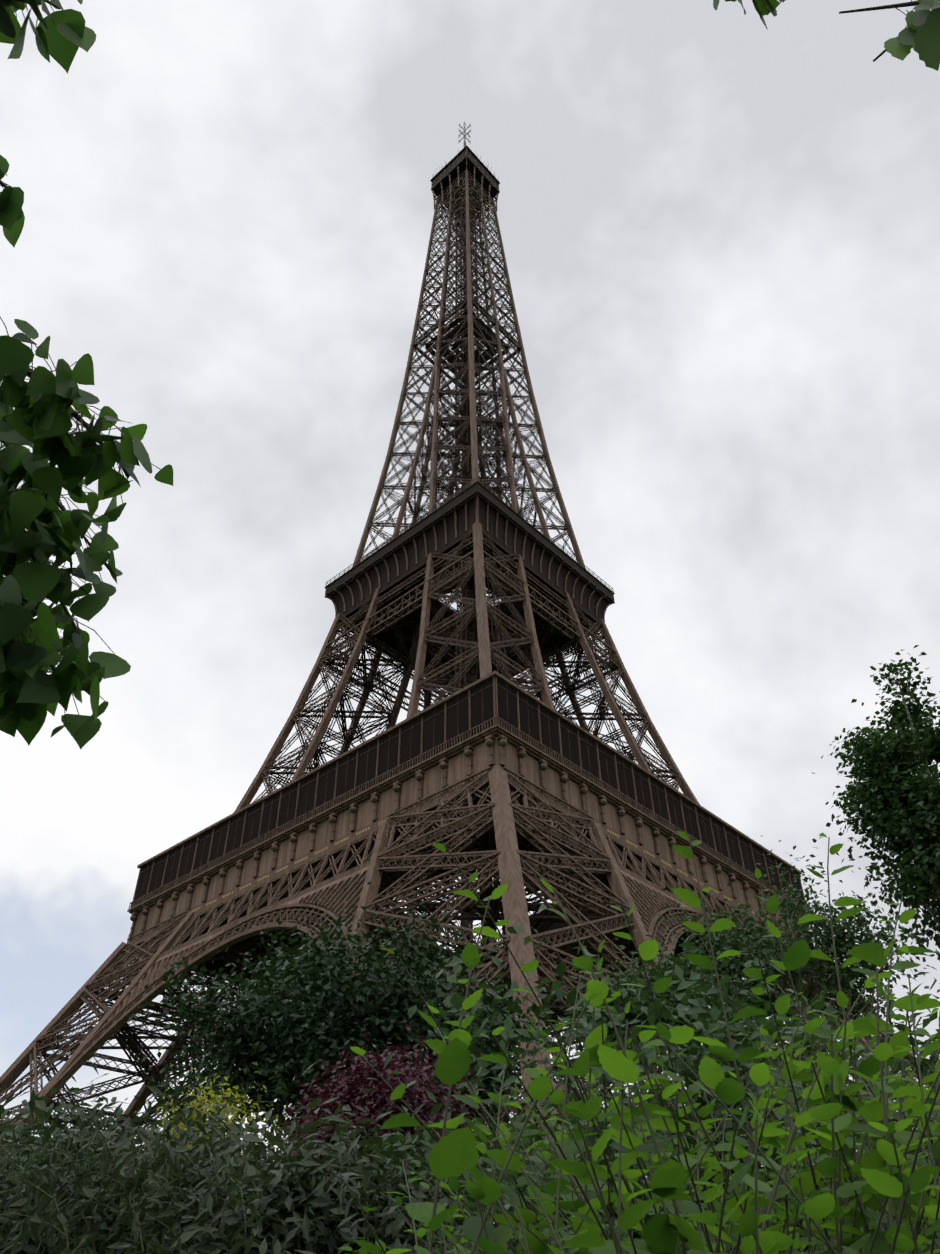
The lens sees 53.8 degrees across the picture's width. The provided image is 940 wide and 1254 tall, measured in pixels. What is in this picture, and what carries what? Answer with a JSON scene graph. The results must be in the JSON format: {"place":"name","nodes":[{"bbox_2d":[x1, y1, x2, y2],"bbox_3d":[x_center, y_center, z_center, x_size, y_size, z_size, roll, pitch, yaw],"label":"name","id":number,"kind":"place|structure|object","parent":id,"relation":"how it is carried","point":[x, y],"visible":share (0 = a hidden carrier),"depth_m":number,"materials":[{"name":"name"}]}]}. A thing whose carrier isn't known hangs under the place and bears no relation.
{"place":"outdoors","nodes":[
{"label":"outdoors","id":0,"kind":"place"},
{"bbox_2d":[0,0,172,749],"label":"foliage","id":1,"kind":"object","parent":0,"point":[42,426],"depth_m":1.44,"materials":[{"name":"green plant"}]},
{"bbox_2d":[110,882,560,1152],"bbox_3d":[-3.429,13.189,23.576,12.330,13.565,11.307,-30,-48,31],"label":"tree","id":2,"kind":"object","parent":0,"point":[272,1024],"depth_m":23.52,"materials":[{"name":"green plant"}]},
{"bbox_2d":[0,1101,727,1253],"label":"buddleia","id":3,"kind":"object","parent":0,"point":[36,1232],"depth_m":4.41,"materials":[{"name":"plant"}]},
{"bbox_2d":[0,0,939,1176],"label":"sky","id":4,"kind":"structure","parent":0,"point":[720,229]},
{"bbox_2d":[314,903,939,1253],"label":"hedge","id":5,"kind":"object","parent":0,"point":[706,1026],"depth_m":6.12,"materials":[{"name":"green plant"}]},
{"bbox_2d":[338,831,939,1253],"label":"shrub","id":6,"kind":"object","parent":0,"point":[454,1155],"depth_m":1.84,"materials":[{"name":"green plant"}]},
{"bbox_2d":[408,1027,939,1253],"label":"shrub leaves","id":7,"kind":"object","parent":6,"relation":"attached to","point":[716,1203],"visible":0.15,"depth_m":3.81,"materials":[{"name":"green plant"}]},
{"bbox_2d":[621,837,935,1112],"bbox_3d":[11.192,15.384,28.660,9.372,16.321,10.079,-30,-48,31],"label":"tree","id":8,"kind":"object","parent":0,"point":[769,948],"depth_m":30.78,"materials":[{"name":"green plant"}]},
{"bbox_2d":[713,0,939,70],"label":"leaves","id":9,"kind":"object","parent":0,"point":[920,34],"depth_m":1.56,"materials":[{"name":"green plant"}]},
{"bbox_2d":[812,645,939,961],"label":"tree","id":10,"kind":"object","parent":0,"point":[879,811],"depth_m":23.09,"materials":[{"name":"green plant"}]},
{"label":"ground","id":11,"kind":"structure","parent":0,"visible":0},
{"bbox_2d":[0,1095,91,1194],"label":"shrub","id":12,"kind":"object","parent":11,"relation":"on","point":[2,1109],"visible":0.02,"depth_m":8.37,"materials":[{"name":"green plant"}]},
{"bbox_2d":[0,1088,138,1160],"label":"shrub","id":13,"kind":"object","parent":11,"relation":"on","point":[25,1111],"depth_m":16.70,"materials":[{"name":"green plant"}]},
{"bbox_2d":[0,1052,215,1253],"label":"shrub","id":14,"kind":"object","parent":11,"relation":"on","point":[57,1132],"depth_m":6.33,"materials":[{"name":"green plant"}]},
{"bbox_2d":[0,1068,406,1253],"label":"shrub","id":15,"kind":"object","parent":11,"relation":"on","point":[107,1227],"depth_m":5.37,"materials":[{"name":"plant"}]},
{"bbox_2d":[135,1065,287,1158],"bbox_3d":[-2.676,6.499,8.450,1.756,4.789,1.808,-30,-48,31],"label":"yellow bush","id":16,"kind":"object","parent":11,"relation":"on","point":[195,1104],"depth_m":9.51,"materials":[{"name":"yellow plant"}]},
{"bbox_2d":[105,1063,568,1253],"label":"shrub","id":17,"kind":"object","parent":11,"relation":"on","point":[308,1194],"depth_m":4.67,"materials":[{"name":"green plant"}]},
{"bbox_2d":[237,1024,504,1187],"bbox_3d":[-1.256,7.355,10.149,3.444,5.584,2.936,-30,-48,31],"label":"purple bush","id":18,"kind":"object","parent":11,"relation":"on","point":[352,1097],"depth_m":10.91,"materials":[{"name":"purple plant"}]},
{"bbox_2d":[0,188,912,1200],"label":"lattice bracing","id":19,"kind":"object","parent":11,"relation":"on","point":[466,920],"depth_m":144.57,"materials":[{"name":"metal"}]},
{"bbox_2d":[1,183,899,1151],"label":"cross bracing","id":20,"kind":"object","parent":19,"relation":"attached to","point":[451,457],"visible":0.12,"depth_m":162.15,"materials":[{"name":"metal"}]},
{"bbox_2d":[4,869,903,1152],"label":"arch","id":21,"kind":"structure","parent":19,"relation":"attached to","point":[350,891],"depth_m":102.38,"materials":[{"name":"metal"}]},
{"bbox_2d":[81,911,746,1115],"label":"arch","id":22,"kind":"structure","parent":21,"relation":"attached to","point":[321,921],"depth_m":99.35,"materials":[{"name":"brown metal"}]},
{"bbox_2d":[88,774,827,1080],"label":"first floor girders","id":23,"kind":"object","parent":19,"relation":"attached to","point":[256,898],"visible":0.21,"depth_m":111.06,"materials":[{"name":"brown metal"}]},
{"bbox_2d":[193,842,720,965],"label":"first floor deck","id":24,"kind":"structure","parent":23,"relation":"on","point":[554,926],"depth_m":143.99,"materials":[{"name":"metal"}]},
{"bbox_2d":[133,678,804,906],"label":"gallery panels","id":25,"kind":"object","parent":24,"relation":"on","point":[457,719],"depth_m":112.74,"materials":[{"name":"brown metal"}]},
{"bbox_2d":[139,683,798,902],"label":"first floor mullions","id":26,"kind":"object","parent":25,"relation":"attached to","point":[433,747],"visible":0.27,"depth_m":115.35,"materials":[{"name":"brown metal"}]},
{"bbox_2d":[132,770,783,940],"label":"first floor names","id":27,"kind":"object","parent":23,"relation":"on","point":[426,801],"visible":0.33,"depth_m":108.78,"materials":[{"name":"gold metal"}]},
{"bbox_2d":[127,671,808,1023],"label":"first floor trim","id":28,"kind":"structure","parent":23,"relation":"attached to","point":[505,737],"depth_m":111.58,"materials":[{"name":"brown metal"}]},
{"bbox_2d":[133,736,806,1023],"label":"first floor frieze","id":29,"kind":"object","parent":23,"relation":"attached to","point":[457,768],"visible":0.25,"depth_m":109.01,"materials":[{"name":"metal"}]},
{"bbox_2d":[430,145,499,223],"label":"top platform","id":30,"kind":"structure","parent":19,"relation":"on","point":[481,168],"depth_m":272.09,"materials":[{"name":"brown metal"}]},
{"bbox_2d":[431,147,498,187],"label":"mullions","id":31,"kind":"object","parent":30,"relation":"attached to","point":[453,166],"visible":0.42,"depth_m":272.45,"materials":[{"name":"brown metal"}]},
{"bbox_2d":[431,141,498,231],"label":"support brackets","id":32,"kind":"object","parent":19,"relation":"attached to","point":[458,186],"visible":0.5,"depth_m":268.16,"materials":[{"name":"brown metal"}]},
{"bbox_2d":[432,122,498,177],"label":"top antennas","id":33,"kind":"object","parent":19,"relation":"on","point":[464,134],"visible":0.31,"depth_m":298.26,"materials":[{"name":"metal"}]},
{"bbox_2d":[0,170,936,1164],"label":"tower legs","id":34,"kind":"object","parent":19,"relation":"attached to","point":[508,864],"visible":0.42,"depth_m":120.05,"materials":[{"name":"metal"}]},
{"bbox_2d":[0,171,927,1166],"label":"tower lattice lacing","id":35,"kind":"object","parent":34,"relation":"attached to","point":[614,685],"visible":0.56,"depth_m":150.58,"materials":[{"name":"metal"}]},
{"bbox_2d":[322,491,618,711],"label":"second floor beams","id":36,"kind":"structure","parent":19,"relation":"attached to","point":[414,588],"depth_m":160.17,"materials":[{"name":"metal"}]},
{"bbox_2d":[325,481,614,691],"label":"platform","id":37,"kind":"structure","parent":36,"relation":"on","point":[458,502],"depth_m":163.08,"materials":[{"name":"metal"}]},
{"bbox_2d":[326,477,613,591],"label":"railing","id":38,"kind":"object","parent":37,"relation":"on","point":[549,537],"visible":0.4,"depth_m":163.55,"materials":[{"name":"metal"}]},
{"bbox_2d":[325,538,615,712],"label":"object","id":39,"kind":"object","parent":36,"relation":"attached to","point":[409,602],"visible":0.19,"depth_m":156.45,"materials":[{"name":"metal"}]},
{"bbox_2d":[101,866,842,1081],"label":"arch spandrel","id":40,"kind":"object","parent":19,"relation":"attached to","point":[296,900],"visible":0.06,"depth_m":101.55,"materials":[{"name":"metal"}]},
{"bbox_2d":[546,925,744,1135],"bbox_3d":[5.087,15.075,25.580,6.000,13.020,6.268,-30,-48,31],"label":"tree","id":41,"kind":"object","parent":11,"relation":"on","point":[630,1015],"depth_m":27.71,"materials":[{"name":"plant"}]}
]}

